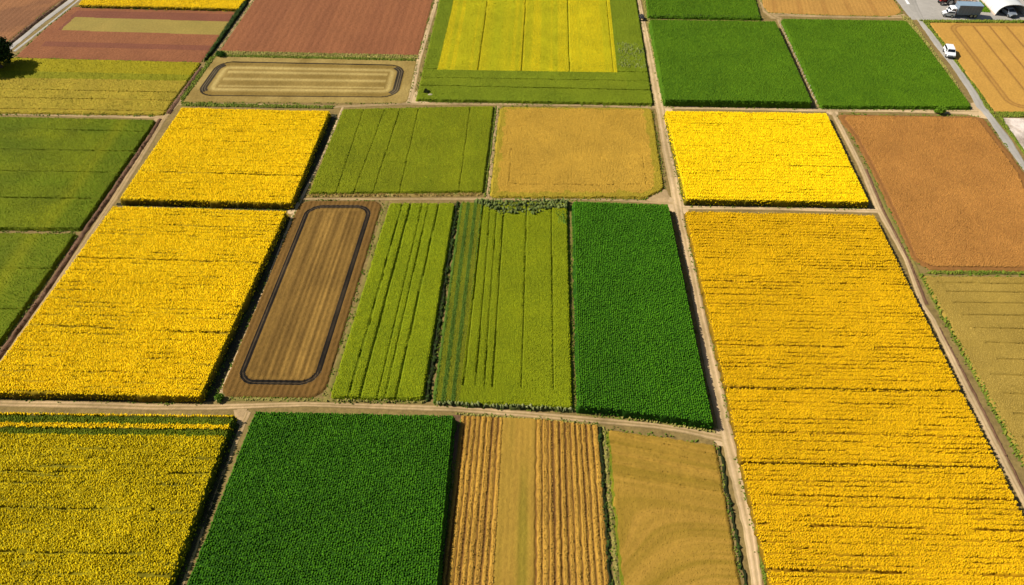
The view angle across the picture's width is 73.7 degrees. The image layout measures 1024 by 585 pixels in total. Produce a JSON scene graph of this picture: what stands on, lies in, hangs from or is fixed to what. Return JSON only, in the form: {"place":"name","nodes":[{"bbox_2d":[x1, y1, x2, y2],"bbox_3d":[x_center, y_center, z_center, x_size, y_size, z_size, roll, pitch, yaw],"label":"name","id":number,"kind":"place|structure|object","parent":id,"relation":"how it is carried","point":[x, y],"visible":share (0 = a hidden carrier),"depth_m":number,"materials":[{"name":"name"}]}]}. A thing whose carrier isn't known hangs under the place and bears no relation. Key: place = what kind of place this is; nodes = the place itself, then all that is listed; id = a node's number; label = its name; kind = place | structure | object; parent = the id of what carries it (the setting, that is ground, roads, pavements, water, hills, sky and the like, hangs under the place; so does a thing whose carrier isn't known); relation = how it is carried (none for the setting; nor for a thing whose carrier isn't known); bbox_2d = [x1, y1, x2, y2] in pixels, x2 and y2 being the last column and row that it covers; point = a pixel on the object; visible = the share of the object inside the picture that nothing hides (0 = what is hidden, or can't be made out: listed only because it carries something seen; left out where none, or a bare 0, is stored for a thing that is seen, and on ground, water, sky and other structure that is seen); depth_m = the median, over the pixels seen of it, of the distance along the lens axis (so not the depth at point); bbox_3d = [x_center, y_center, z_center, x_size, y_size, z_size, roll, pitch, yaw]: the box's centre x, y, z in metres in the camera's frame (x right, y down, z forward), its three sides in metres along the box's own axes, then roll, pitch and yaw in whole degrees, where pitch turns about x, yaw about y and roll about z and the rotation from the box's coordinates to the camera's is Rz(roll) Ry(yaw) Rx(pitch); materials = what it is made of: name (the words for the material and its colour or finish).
{"place":"outdoors","nodes":[
{"label":"outdoors","id":0,"kind":"place"},
{"bbox_2d":[0,0,59,40],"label":"ploughed field","id":1,"kind":"structure","parent":0,"point":[16,16],"depth_m":161.24,"materials":[{"name":"brown soil"}]},
{"bbox_2d":[220,0,432,54],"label":"ploughed field","id":2,"kind":"structure","parent":0,"point":[391,27],"depth_m":156.60,"materials":[{"name":"red soil"}]},
{"bbox_2d":[0,400,721,441],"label":"farm road","id":3,"kind":"structure","parent":0,"point":[157,407],"depth_m":87.85,"materials":[{"name":"soil"}]},
{"bbox_2d":[172,102,654,108],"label":"farm track","id":4,"kind":"structure","parent":0,"point":[419,103],"depth_m":135.20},
{"bbox_2d":[406,0,438,102],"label":"farm track","id":5,"kind":"structure","parent":0,"point":[418,61],"depth_m":148.40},
{"bbox_2d":[299,198,672,203],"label":"farm track","id":6,"kind":"structure","parent":0,"point":[639,201],"depth_m":115.69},
{"bbox_2d":[0,0,1023,584],"bbox_3d":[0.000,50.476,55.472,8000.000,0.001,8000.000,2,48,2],"label":"ground","id":7,"kind":"structure","parent":0,"point":[1016,464],"depth_m":102.63,"materials":[{"name":"brown soil"}]},
{"bbox_2d":[0,36,14,67],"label":"tree","id":8,"kind":"object","parent":7,"relation":"on","point":[6,55],"visible":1,"depth_m":142.55,"materials":[{"name":"green plant"}]},
{"bbox_2d":[8,0,66,44],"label":"earth bank","id":9,"kind":"structure","parent":7,"relation":"on","point":[28,27],"depth_m":158.10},
{"bbox_2d":[0,233,75,345],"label":"crop field","id":10,"kind":"structure","parent":7,"relation":"on","point":[29,263],"depth_m":104.30,"materials":[{"name":"green plant"}]},
{"bbox_2d":[10,0,73,49],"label":"asphalt lane","id":11,"kind":"structure","parent":7,"relation":"on","point":[40,23],"depth_m":158.01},
{"bbox_2d":[13,0,78,50],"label":"asphalt lane","id":12,"kind":"structure","parent":7,"relation":"on","point":[21,45],"depth_m":156.05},
{"bbox_2d":[0,116,155,230],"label":"crop field","id":13,"kind":"structure","parent":7,"relation":"on","point":[60,174],"depth_m":121.16,"materials":[{"name":"green plant"}]},
{"bbox_2d":[0,118,161,358],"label":"earth bank","id":14,"kind":"structure","parent":7,"relation":"on","point":[38,301],"depth_m":107.75,"materials":[{"name":"soil"}]},
{"bbox_2d":[2,114,160,118],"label":"footpath","id":15,"kind":"structure","parent":7,"relation":"on","point":[112,116],"depth_m":132.45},
{"bbox_2d":[0,398,196,402],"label":"ditch","id":16,"kind":"object","parent":7,"relation":"on","point":[86,400],"visible":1,"depth_m":88.62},
{"bbox_2d":[0,58,200,115],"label":"crop field","id":17,"kind":"structure","parent":7,"relation":"on","point":[74,86],"depth_m":139.36,"materials":[{"name":"yellow plant"}]},
{"bbox_2d":[0,412,236,584],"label":"flower field","id":18,"kind":"structure","parent":7,"relation":"on","point":[102,499],"depth_m":78.78,"materials":[{"name":"yellow plant"}]},
{"bbox_2d":[15,7,234,62],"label":"ploughed field","id":19,"kind":"structure","parent":7,"relation":"on","point":[132,34],"depth_m":154.02,"materials":[{"name":"red soil"}]},
{"bbox_2d":[0,0,253,360],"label":"footpath","id":20,"kind":"structure","parent":7,"relation":"on","point":[115,196],"depth_m":116.91,"materials":[{"name":"soil"}]},
{"bbox_2d":[0,206,289,403],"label":"flower field","id":21,"kind":"structure","parent":7,"relation":"on","point":[142,304],"depth_m":97.54,"materials":[{"name":"plant"}]},
{"bbox_2d":[79,0,247,10],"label":"flower field","id":22,"kind":"structure","parent":7,"relation":"on","point":[212,5],"depth_m":162.90,"materials":[{"name":"plant"}]},
{"bbox_2d":[166,67,202,113],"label":"earth bank","id":23,"kind":"structure","parent":7,"relation":"on","point":[174,103],"depth_m":137.70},
{"bbox_2d":[116,203,288,210],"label":"ditch","id":24,"kind":"object","parent":7,"relation":"on","point":[118,204],"visible":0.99,"depth_m":114.16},
{"bbox_2d":[176,423,239,584],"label":"ditch","id":25,"kind":"object","parent":7,"relation":"on","point":[205,519],"visible":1,"depth_m":78.84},
{"bbox_2d":[181,412,250,584],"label":"footpath","id":26,"kind":"structure","parent":7,"relation":"on","point":[240,430],"depth_m":82.62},
{"bbox_2d":[214,393,224,402],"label":"bush","id":27,"kind":"object","parent":7,"relation":"on","point":[219,397],"visible":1,"depth_m":88.31,"materials":[{"name":"green plant"}]},
{"bbox_2d":[215,50,224,56],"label":"bush","id":28,"kind":"object","parent":7,"relation":"on","point":[219,53],"visible":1,"depth_m":147.50,"materials":[{"name":"green plant"}]},
{"bbox_2d":[120,107,330,209],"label":"flower field","id":29,"kind":"structure","parent":7,"relation":"on","point":[234,158],"depth_m":120.99,"materials":[{"name":"plant"}]},
{"bbox_2d":[203,1,247,62],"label":"hedge","id":30,"kind":"object","parent":7,"relation":"on","point":[232,20],"visible":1,"depth_m":155.65,"materials":[{"name":"green plant"}]},
{"bbox_2d":[234,409,248,424],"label":"dirt corner","id":31,"kind":"object","parent":7,"relation":"on","point":[239,414],"visible":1,"depth_m":87.16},
{"bbox_2d":[204,218,289,401],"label":"ditch","id":32,"kind":"object","parent":7,"relation":"on","point":[234,345],"visible":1,"depth_m":96.34,"materials":[{"name":"soil"}]},
{"bbox_2d":[181,101,334,108],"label":"grass verge","id":33,"kind":"object","parent":7,"relation":"on","point":[207,104],"depth_m":134.77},
{"bbox_2d":[228,397,322,401],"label":"grass verge","id":34,"kind":"object","parent":7,"relation":"on","point":[272,399],"depth_m":88.65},
{"bbox_2d":[216,107,342,400],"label":"footpath","id":35,"kind":"structure","parent":7,"relation":"on","point":[301,197],"depth_m":113.03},
{"bbox_2d":[288,202,297,213],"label":"dirt corner","id":36,"kind":"object","parent":7,"relation":"on","point":[291,212],"visible":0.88,"depth_m":113.78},
{"bbox_2d":[180,54,415,102],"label":"stubble field","id":37,"kind":"structure","parent":7,"relation":"on","point":[266,78],"depth_m":141.18,"materials":[{"name":"beige plant"}]},
{"bbox_2d":[223,201,381,397],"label":"stubble field","id":38,"kind":"structure","parent":7,"relation":"on","point":[289,344],"depth_m":99.57,"materials":[{"name":"soil"}]},
{"bbox_2d":[214,50,418,58],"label":"grass verge","id":39,"kind":"object","parent":7,"relation":"on","point":[325,54],"depth_m":148.10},
{"bbox_2d":[298,114,336,198],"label":"ditch","id":40,"kind":"object","parent":7,"relation":"on","point":[319,152],"visible":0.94,"depth_m":125.01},
{"bbox_2d":[187,411,456,584],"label":"crop field","id":41,"kind":"structure","parent":7,"relation":"on","point":[331,498],"depth_m":77.66,"materials":[{"name":"green plant"}]},
{"bbox_2d":[323,201,388,400],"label":"footpath","id":42,"kind":"structure","parent":7,"relation":"on","point":[333,376],"depth_m":99.62,"materials":[{"name":"brown soil"}]},
{"bbox_2d":[325,398,425,403],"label":"grass verge","id":43,"kind":"object","parent":7,"relation":"on","point":[377,401],"depth_m":88.43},
{"bbox_2d":[331,203,454,401],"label":"crop field","id":44,"kind":"structure","parent":7,"relation":"on","point":[388,349],"depth_m":98.39,"materials":[{"name":"green plant"}]},
{"bbox_2d":[306,191,482,197],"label":"grass verge","id":45,"kind":"object","parent":7,"relation":"on","point":[432,194],"depth_m":116.33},
{"bbox_2d":[309,106,494,194],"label":"crop field","id":46,"kind":"structure","parent":7,"relation":"on","point":[423,150],"depth_m":123.97,"materials":[{"name":"green plant"}]},
{"bbox_2d":[412,91,428,102],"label":"dirt corner","id":47,"kind":"object","parent":7,"relation":"on","point":[414,99],"visible":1,"depth_m":136.44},
{"bbox_2d":[425,201,459,401],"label":"hedge","id":48,"kind":"object","parent":7,"relation":"on","point":[435,357],"visible":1,"depth_m":98.21,"materials":[{"name":"green plant"}]},
{"bbox_2d":[442,415,460,573],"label":"footpath","id":49,"kind":"structure","parent":7,"relation":"on","point":[457,417],"depth_m":84.33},
{"bbox_2d":[484,106,496,196],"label":"grass verge","id":50,"kind":"object","parent":7,"relation":"on","point":[489,158],"depth_m":124.33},
{"bbox_2d":[486,106,499,198],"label":"footpath","id":51,"kind":"structure","parent":7,"relation":"on","point":[490,171],"depth_m":123.00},
{"bbox_2d":[433,202,572,407],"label":"crop field","id":52,"kind":"structure","parent":7,"relation":"on","point":[506,334],"depth_m":98.06,"materials":[{"name":"green plant"}]},
{"bbox_2d":[436,400,572,412],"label":"hedge","id":53,"kind":"object","parent":7,"relation":"on","point":[521,407],"visible":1,"depth_m":87.61,"materials":[{"name":"green plant"}]},
{"bbox_2d":[0,0,1023,584],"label":"weeds","id":54,"kind":"object","parent":7,"relation":"on","point":[452,258],"visible":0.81,"depth_m":105.62,"materials":[{"name":"green plant"}]},
{"bbox_2d":[474,197,568,215],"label":"thicket","id":55,"kind":"object","parent":7,"relation":"on","point":[552,203],"visible":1,"depth_m":113.73,"materials":[{"name":"green plant"}]},
{"bbox_2d":[442,416,608,584],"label":"stubble field","id":56,"kind":"structure","parent":7,"relation":"on","point":[527,503],"depth_m":78.68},
{"bbox_2d":[455,412,601,426],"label":"grass verge","id":57,"kind":"object","parent":7,"relation":"on","point":[480,415],"depth_m":86.88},
{"bbox_2d":[416,0,652,105],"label":"crop field","id":58,"kind":"structure","parent":7,"relation":"on","point":[532,51],"depth_m":147.48,"materials":[{"name":"plant"}]},
{"bbox_2d":[556,210,568,224],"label":"thicket","id":59,"kind":"object","parent":7,"relation":"on","point":[564,220],"visible":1,"depth_m":111.84,"materials":[{"name":"green plant"}]},
{"bbox_2d":[568,200,576,410],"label":"footpath","id":60,"kind":"structure","parent":7,"relation":"on","point":[571,279],"depth_m":101.10,"materials":[{"name":"brown soil"}]},
{"bbox_2d":[490,107,663,199],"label":"grain field","id":61,"kind":"structure","parent":7,"relation":"on","point":[573,152],"depth_m":123.72,"materials":[{"name":"plant"}]},
{"bbox_2d":[598,427,613,584],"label":"hedge","id":62,"kind":"object","parent":7,"relation":"on","point":[603,486],"visible":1,"depth_m":78.83,"materials":[{"name":"green plant"}]},
{"bbox_2d":[602,426,619,584],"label":"grass verge","id":63,"kind":"object","parent":7,"relation":"on","point":[613,540],"depth_m":78.30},
{"bbox_2d":[571,201,713,429],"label":"crop field","id":64,"kind":"structure","parent":7,"relation":"on","point":[636,354],"depth_m":95.94,"materials":[{"name":"green plant"}]},
{"bbox_2d":[576,412,715,432],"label":"grass verge","id":65,"kind":"object","parent":7,"relation":"on","point":[674,425],"depth_m":86.37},
{"bbox_2d":[642,0,662,100],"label":"grass verge","id":66,"kind":"object","parent":7,"relation":"on","point":[645,11],"depth_m":159.20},
{"bbox_2d":[647,189,669,201],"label":"dirt corner","id":67,"kind":"object","parent":7,"relation":"on","point":[663,195],"visible":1,"depth_m":116.04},
{"bbox_2d":[606,430,740,584],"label":"grain field","id":68,"kind":"structure","parent":7,"relation":"on","point":[672,522],"depth_m":78.06,"materials":[{"name":"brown plant"}]},
{"bbox_2d":[668,197,688,213],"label":"dirt corner","id":69,"kind":"object","parent":7,"relation":"on","point":[671,208],"visible":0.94,"depth_m":114.30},
{"bbox_2d":[645,0,760,20],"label":"crop field","id":70,"kind":"structure","parent":7,"relation":"on","point":[730,9],"depth_m":161.48,"materials":[{"name":"green plant"}]},
{"bbox_2d":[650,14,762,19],"bbox_3d":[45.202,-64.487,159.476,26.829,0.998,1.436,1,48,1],"label":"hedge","id":71,"kind":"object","parent":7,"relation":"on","point":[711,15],"visible":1,"depth_m":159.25,"materials":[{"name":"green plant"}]},
{"bbox_2d":[714,429,722,445],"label":"dirt corner","id":72,"kind":"object","parent":7,"relation":"on","point":[719,443],"visible":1,"depth_m":84.56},
{"bbox_2d":[648,19,811,108],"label":"crop field","id":73,"kind":"structure","parent":7,"relation":"on","point":[729,63],"depth_m":142.64,"materials":[{"name":"green plant"}]},
{"bbox_2d":[718,445,746,584],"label":"hedge","id":74,"kind":"object","parent":7,"relation":"on","point":[733,515],"visible":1,"depth_m":78.09,"materials":[{"name":"green plant"}]},
{"bbox_2d":[708,322,766,584],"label":"grass verge","id":75,"kind":"object","parent":7,"relation":"on","point":[764,579],"depth_m":74.08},
{"bbox_2d":[663,110,868,208],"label":"flower field","id":76,"kind":"structure","parent":7,"relation":"on","point":[765,159],"depth_m":120.83,"materials":[{"name":"plant"}]},
{"bbox_2d":[776,18,819,107],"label":"footpath","id":77,"kind":"structure","parent":7,"relation":"on","point":[804,79],"depth_m":143.68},
{"bbox_2d":[684,211,959,392],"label":"flower field","id":78,"kind":"structure","parent":7,"relation":"on","point":[808,301],"depth_m":98.16,"materials":[{"name":"plant"}]},
{"bbox_2d":[772,13,906,18],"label":"footpath","id":79,"kind":"structure","parent":7,"relation":"on","point":[804,15],"depth_m":160.35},
{"bbox_2d":[724,387,998,469],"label":"flower field","id":80,"kind":"structure","parent":7,"relation":"on","point":[855,428],"depth_m":84.60,"materials":[{"name":"plant"}]},
{"bbox_2d":[781,19,970,109],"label":"crop field","id":81,"kind":"structure","parent":7,"relation":"on","point":[868,64],"depth_m":143.76,"materials":[{"name":"green plant"}]},
{"bbox_2d":[739,463,1023,584],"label":"flower field","id":82,"kind":"structure","parent":7,"relation":"on","point":[818,524],"depth_m":76.36,"materials":[{"name":"plant"}]},
{"bbox_2d":[865,169,927,304],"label":"earth bank","id":83,"kind":"structure","parent":7,"relation":"on","point":[901,245],"depth_m":109.11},
{"bbox_2d":[868,169,942,319],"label":"footpath","id":84,"kind":"structure","parent":7,"relation":"on","point":[893,222],"depth_m":110.96,"materials":[{"name":"soil"}]},
{"bbox_2d":[830,109,1023,506],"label":"footpath","id":85,"kind":"structure","parent":7,"relation":"on","point":[1003,461],"depth_m":94.89,"materials":[{"name":"soil"}]},
{"bbox_2d":[838,115,1023,271],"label":"grain field","id":86,"kind":"structure","parent":7,"relation":"on","point":[951,188],"depth_m":117.68,"materials":[{"name":"plant"}]},
{"bbox_2d":[900,15,968,102],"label":"grass verge","id":87,"kind":"object","parent":7,"relation":"on","point":[914,27],"depth_m":151.03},
{"bbox_2d":[922,20,993,111],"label":"grass verge","id":88,"kind":"object","parent":7,"relation":"on","point":[981,96],"depth_m":143.83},
{"bbox_2d":[896,0,1023,19],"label":"farmyard","id":89,"kind":"structure","parent":7,"relation":"on","point":[931,9],"depth_m":161.34,"materials":[{"name":"grey concrete"}]},
{"bbox_2d":[938,0,954,5],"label":"tractor","id":90,"kind":"object","parent":89,"relation":"on","point":[948,2],"visible":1,"depth_m":163.64,"materials":[{"name":"red paint"}]},
{"bbox_2d":[941,9,955,17],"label":"parked car","id":91,"kind":"object","parent":89,"relation":"on","point":[948,12],"visible":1,"depth_m":159.50,"materials":[{"name":"white paint"}]},
{"bbox_2d":[947,1,983,17],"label":"box lorry","id":92,"kind":"object","parent":89,"relation":"on","point":[971,9],"visible":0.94,"depth_m":158.70,"materials":[{"name":"metal"}]},
{"bbox_2d":[981,0,1023,14],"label":"barn","id":93,"kind":"structure","parent":89,"relation":"on","point":[994,6],"depth_m":160.85,"materials":[{"name":"white metal"}]},
{"bbox_2d":[999,6,1017,16],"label":"parked car","id":94,"kind":"object","parent":89,"relation":"on","point":[1009,11],"visible":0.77,"depth_m":159.71,"materials":[{"name":"grey paint"}]},
{"bbox_2d":[908,0,1023,169],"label":"asphalt lane","id":95,"kind":"structure","parent":7,"relation":"on","point":[977,100],"depth_m":138.65,"materials":[{"name":"asphalt"}]},
{"bbox_2d":[943,44,956,57],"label":"parked car","id":96,"kind":"object","parent":95,"relation":"on","point":[950,50],"visible":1,"depth_m":146.99,"materials":[{"name":"white paint"}]},
{"bbox_2d":[918,272,1023,460],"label":"grass verge","id":97,"kind":"object","parent":7,"relation":"on","point":[968,362],"depth_m":91.55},
{"bbox_2d":[921,19,1023,22],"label":"grass verge","id":98,"kind":"object","parent":7,"relation":"on","point":[974,21],"depth_m":158.31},
{"bbox_2d":[922,276,1023,463],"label":"grain field","id":99,"kind":"structure","parent":7,"relation":"on","point":[984,316],"depth_m":96.07,"materials":[{"name":"plant"}]},
{"bbox_2d":[925,270,1023,274],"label":"grass verge","id":100,"kind":"object","parent":7,"relation":"on","point":[983,272],"depth_m":103.94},
{"bbox_2d":[969,102,988,118],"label":"dirt corner","id":101,"kind":"object","parent":7,"relation":"on","point":[980,114],"visible":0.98,"depth_m":133.10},
{"bbox_2d":[939,327,1023,493],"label":"earth bank","id":102,"kind":"structure","parent":7,"relation":"on","point":[992,428],"depth_m":86.88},
{"bbox_2d":[979,0,989,11],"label":"grass verge","id":103,"kind":"object","parent":7,"relation":"on","point":[985,9],"depth_m":162.65,"materials":[{"name":"green plant"}]},
{"bbox_2d":[990,110,1023,153],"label":"grass verge","id":104,"kind":"object","parent":7,"relation":"on","point":[1000,120],"depth_m":129.70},
{"bbox_2d":[994,111,1023,117],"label":"grass verge","id":105,"kind":"object","parent":7,"relation":"on","point":[1014,114],"depth_m":132.72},
{"bbox_2d":[617,42,646,67],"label":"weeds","id":106,"kind":"object","parent":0,"point":[627,47],"visible":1,"depth_m":147.69,"materials":[{"name":"green plant"}]},
{"bbox_2d":[637,0,762,584],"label":"dirt road","id":107,"kind":"structure","parent":0,"point":[716,391],"depth_m":94.51,"materials":[{"name":"soil"}]},
{"bbox_2d":[639,14,644,19],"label":"quad bike","id":108,"kind":"object","parent":107,"relation":"on","point":[641,16],"visible":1,"depth_m":158.54,"materials":[{"name":"black plastic"}]},
{"bbox_2d":[759,0,783,18],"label":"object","id":109,"kind":"structure","parent":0,"point":[770,15],"depth_m":160.99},
{"bbox_2d":[682,206,878,212],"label":"farm track","id":110,"kind":"structure","parent":0,"point":[866,210],"depth_m":114.00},
{"bbox_2d":[664,106,978,114],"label":"farm track","id":111,"kind":"structure","parent":0,"point":[967,112],"depth_m":133.81,"materials":[{"name":"soil"}]},
{"bbox_2d":[934,106,946,113],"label":"bush","id":112,"kind":"object","parent":111,"relation":"on","point":[941,109],"visible":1,"depth_m":132.43,"materials":[{"name":"green plant"}]},
{"bbox_2d":[762,0,900,15],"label":"stubble field","id":113,"kind":"structure","parent":0,"point":[859,7],"depth_m":163.31,"materials":[{"name":"plant"}]},
{"bbox_2d":[930,23,1023,111],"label":"stubble field","id":114,"kind":"structure","parent":0,"point":[989,57],"depth_m":147.70,"materials":[{"name":"plant"}]},
{"bbox_2d":[1004,118,1023,148],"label":"stony ground","id":115,"kind":"structure","parent":0,"point":[1016,126],"depth_m":129.86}
]}

